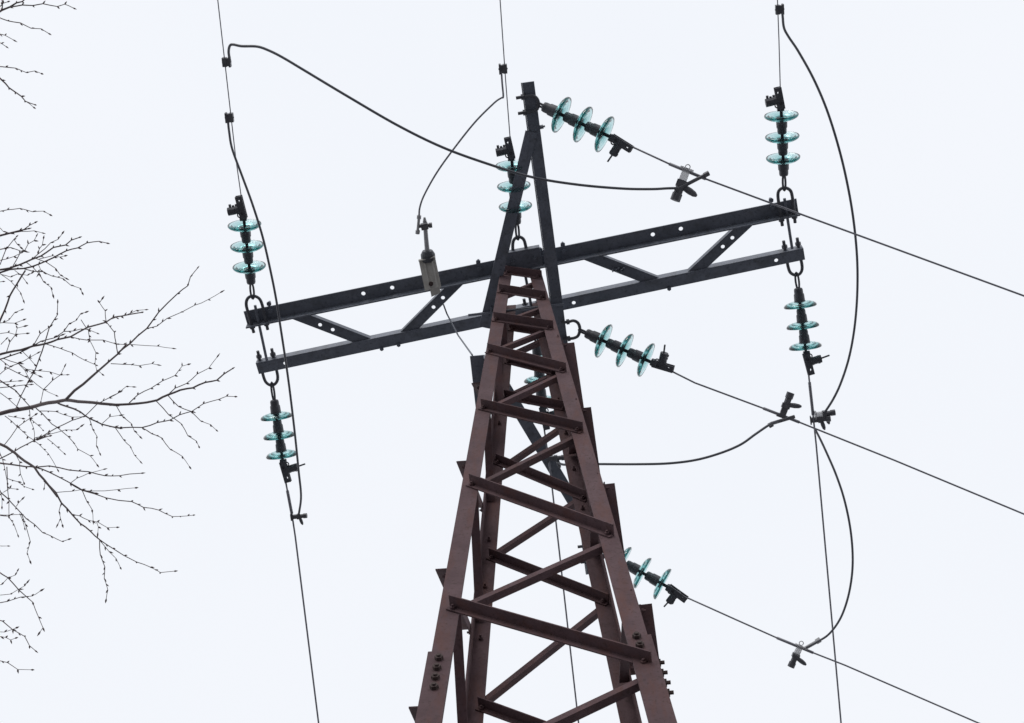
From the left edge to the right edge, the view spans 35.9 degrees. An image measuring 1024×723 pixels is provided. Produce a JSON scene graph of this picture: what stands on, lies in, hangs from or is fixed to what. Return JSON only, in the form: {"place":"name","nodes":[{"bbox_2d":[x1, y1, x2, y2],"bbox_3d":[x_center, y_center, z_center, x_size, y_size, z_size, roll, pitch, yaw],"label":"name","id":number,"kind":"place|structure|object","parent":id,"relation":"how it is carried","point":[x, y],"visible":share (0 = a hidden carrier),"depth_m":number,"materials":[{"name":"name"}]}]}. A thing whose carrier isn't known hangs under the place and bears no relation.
{"place":"outdoors","nodes":[
{"label":"outdoors","id":0,"kind":"place"},
{"bbox_2d":[0,0,1023,722],"label":"sky","id":1,"kind":"structure","parent":0,"point":[125,144],"materials":[{"name":"white"}]},
{"bbox_3d":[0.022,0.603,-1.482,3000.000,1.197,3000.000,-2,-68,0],"label":"ground","id":2,"kind":"structure","parent":0,"visible":0},
{"bbox_2d":[0,0,236,673],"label":"bare birch tree","id":3,"kind":"object","parent":2,"relation":"on","point":[32,407],"visible":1,"depth_m":7.37,"materials":[{"name":"brown plant"}]},
{"bbox_2d":[244,81,804,722],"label":"lattice power pole","id":4,"kind":"object","parent":2,"relation":"on","point":[592,513],"visible":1,"depth_m":7.38,"materials":[{"name":"brown metal"}]},
{"bbox_2d":[227,195,265,299],"bbox_3d":[-1.540,-0.658,9.180,0.195,0.195,0.636,-3,-68,0],"label":"insulator string","id":5,"kind":"object","parent":4,"relation":"attached to","point":[249,267],"visible":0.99,"depth_m":9.15,"materials":[{"name":"green glass"}]},
{"bbox_2d":[217,0,241,195],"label":"line conductor","id":6,"kind":"object","parent":5,"relation":"attached to","point":[228,92],"visible":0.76,"depth_m":8.82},
{"bbox_2d":[261,381,304,482],"bbox_3d":[-1.401,0.429,9.610,0.234,0.195,0.631,-7,-83,2],"label":"insulator string","id":7,"kind":"object","parent":4,"relation":"attached to","point":[279,434],"visible":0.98,"depth_m":9.58,"materials":[{"name":"green glass"}]},
{"bbox_2d":[285,483,318,722],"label":"line conductor","id":8,"kind":"object","parent":7,"relation":"attached to","point":[289,502],"visible":1,"depth_m":9.78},
{"bbox_2d":[224,112,307,524],"bbox_3d":[-1.400,-0.176,9.222,0.173,0.319,2.554,-6,-68,2],"label":"jumper cable","id":9,"kind":"object","parent":8,"relation":"attached to","point":[229,117],"visible":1,"depth_m":9.02,"materials":[{"name":"black metal"}]},
{"bbox_2d":[415,215,440,296],"bbox_3d":[-0.491,-0.619,9.132,0.111,0.160,0.477,-8,-68,2],"label":"arrester bracket","id":10,"kind":"object","parent":4,"relation":"attached to","point":[429,272],"visible":1,"depth_m":9.14,"materials":[{"name":"metal"}]},
{"bbox_2d":[418,63,507,215],"bbox_3d":[-0.273,-1.226,8.903,0.116,0.150,1.008,29,-71,-12],"label":"jumper cable","id":11,"kind":"object","parent":10,"relation":"attached to","point":[502,68],"visible":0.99,"depth_m":8.80,"materials":[{"name":"black metal"}]},
{"bbox_2d":[495,137,531,240],"bbox_3d":[0.012,-0.989,9.069,0.195,0.195,0.618,-4,-68,1],"label":"insulator string","id":12,"kind":"object","parent":4,"relation":"attached to","point":[511,163],"visible":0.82,"depth_m":9.02,"materials":[{"name":"green glass"}]},
{"bbox_2d":[500,0,510,136],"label":"line conductor","id":13,"kind":"object","parent":12,"relation":"attached to","point":[505,74],"visible":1,"depth_m":8.80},
{"bbox_2d":[524,339,554,429],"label":"insulator string","id":14,"kind":"object","parent":4,"relation":"attached to","point":[537,375],"visible":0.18,"depth_m":9.48,"materials":[{"name":"green glass"}]},
{"bbox_2d":[544,430,578,722],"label":"line conductor","id":15,"kind":"object","parent":14,"relation":"attached to","point":[563,590],"visible":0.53,"depth_m":9.73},
{"bbox_2d":[546,391,801,467],"bbox_3d":[0.947,0.470,9.275,1.542,0.519,0.150,-20,-69,7],"label":"jumper cable","id":16,"kind":"object","parent":15,"relation":"attached to","point":[786,405],"visible":0.88,"depth_m":9.13,"materials":[{"name":"black metal"}]},
{"bbox_2d":[536,97,632,161],"bbox_3d":[0.395,-1.296,8.743,0.607,0.214,0.244,26,-69,12],"label":"insulator string","id":17,"kind":"object","parent":4,"relation":"attached to","point":[560,115],"visible":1,"depth_m":8.71,"materials":[{"name":"green glass"}]},
{"bbox_2d":[633,146,1023,296],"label":"line conductor","id":18,"kind":"object","parent":17,"relation":"attached to","point":[766,201],"visible":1,"depth_m":8.62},
{"bbox_2d":[221,43,709,201],"bbox_3d":[-0.270,-1.293,8.649,2.748,0.564,0.244,13,-69,-6],"label":"jumper cable","id":19,"kind":"object","parent":18,"relation":"attached to","point":[682,184],"visible":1,"depth_m":8.55,"materials":[{"name":"black rubber"}]},
{"bbox_2d":[578,324,674,376],"bbox_3d":[0.667,-0.077,9.242,0.618,0.214,0.244,25,-69,12],"label":"insulator string","id":20,"kind":"object","parent":4,"relation":"attached to","point":[602,341],"visible":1,"depth_m":9.21,"materials":[{"name":"green glass"}]},
{"bbox_2d":[672,371,1023,514],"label":"line conductor","id":21,"kind":"object","parent":20,"relation":"attached to","point":[776,413],"visible":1,"depth_m":9.12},
{"bbox_2d":[624,547,688,606],"bbox_3d":[0.822,1.337,9.823,0.601,0.215,0.244,28,-70,11],"label":"insulator string","id":22,"kind":"object","parent":4,"relation":"attached to","point":[638,571],"visible":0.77,"depth_m":9.78,"materials":[{"name":"green glass"}]},
{"bbox_2d":[688,597,978,722],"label":"line conductor","id":23,"kind":"object","parent":22,"relation":"attached to","point":[792,644],"visible":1,"depth_m":9.72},
{"bbox_2d":[764,86,799,191],"bbox_3d":[1.538,-1.262,8.981,0.195,0.195,0.612,-6,-68,1],"label":"insulator string","id":24,"kind":"object","parent":4,"relation":"attached to","point":[782,137],"visible":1,"depth_m":8.95,"materials":[{"name":"green glass"}]},
{"bbox_2d":[777,0,780,86],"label":"line conductor","id":25,"kind":"object","parent":24,"relation":"attached to","point":[779,48],"visible":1,"depth_m":8.78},
{"bbox_2d":[775,3,858,423],"bbox_3d":[1.779,-0.766,8.987,0.285,0.396,2.509,-8,-68,3],"label":"jumper cable","id":26,"kind":"object","parent":25,"relation":"attached to","point":[779,9],"visible":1,"depth_m":8.76,"materials":[{"name":"black"}]},
{"bbox_2d":[784,272,829,375],"bbox_3d":[1.747,-0.228,9.390,0.234,0.195,0.628,-8,-83,2],"label":"insulator string","id":27,"kind":"object","parent":4,"relation":"attached to","point":[802,324],"visible":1,"depth_m":9.36,"materials":[{"name":"green glass"}]},
{"bbox_2d":[808,376,841,722],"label":"line conductor","id":28,"kind":"object","parent":27,"relation":"attached to","point":[811,398],"visible":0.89,"depth_m":9.61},
{"bbox_2d":[787,415,853,668],"bbox_3d":[1.886,1.125,9.573,0.287,0.472,1.569,3,-68,-2],"label":"jumper cable","id":29,"kind":"object","parent":28,"relation":"attached to","point":[795,655],"visible":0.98,"depth_m":9.47,"materials":[{"name":"black"}]}
]}

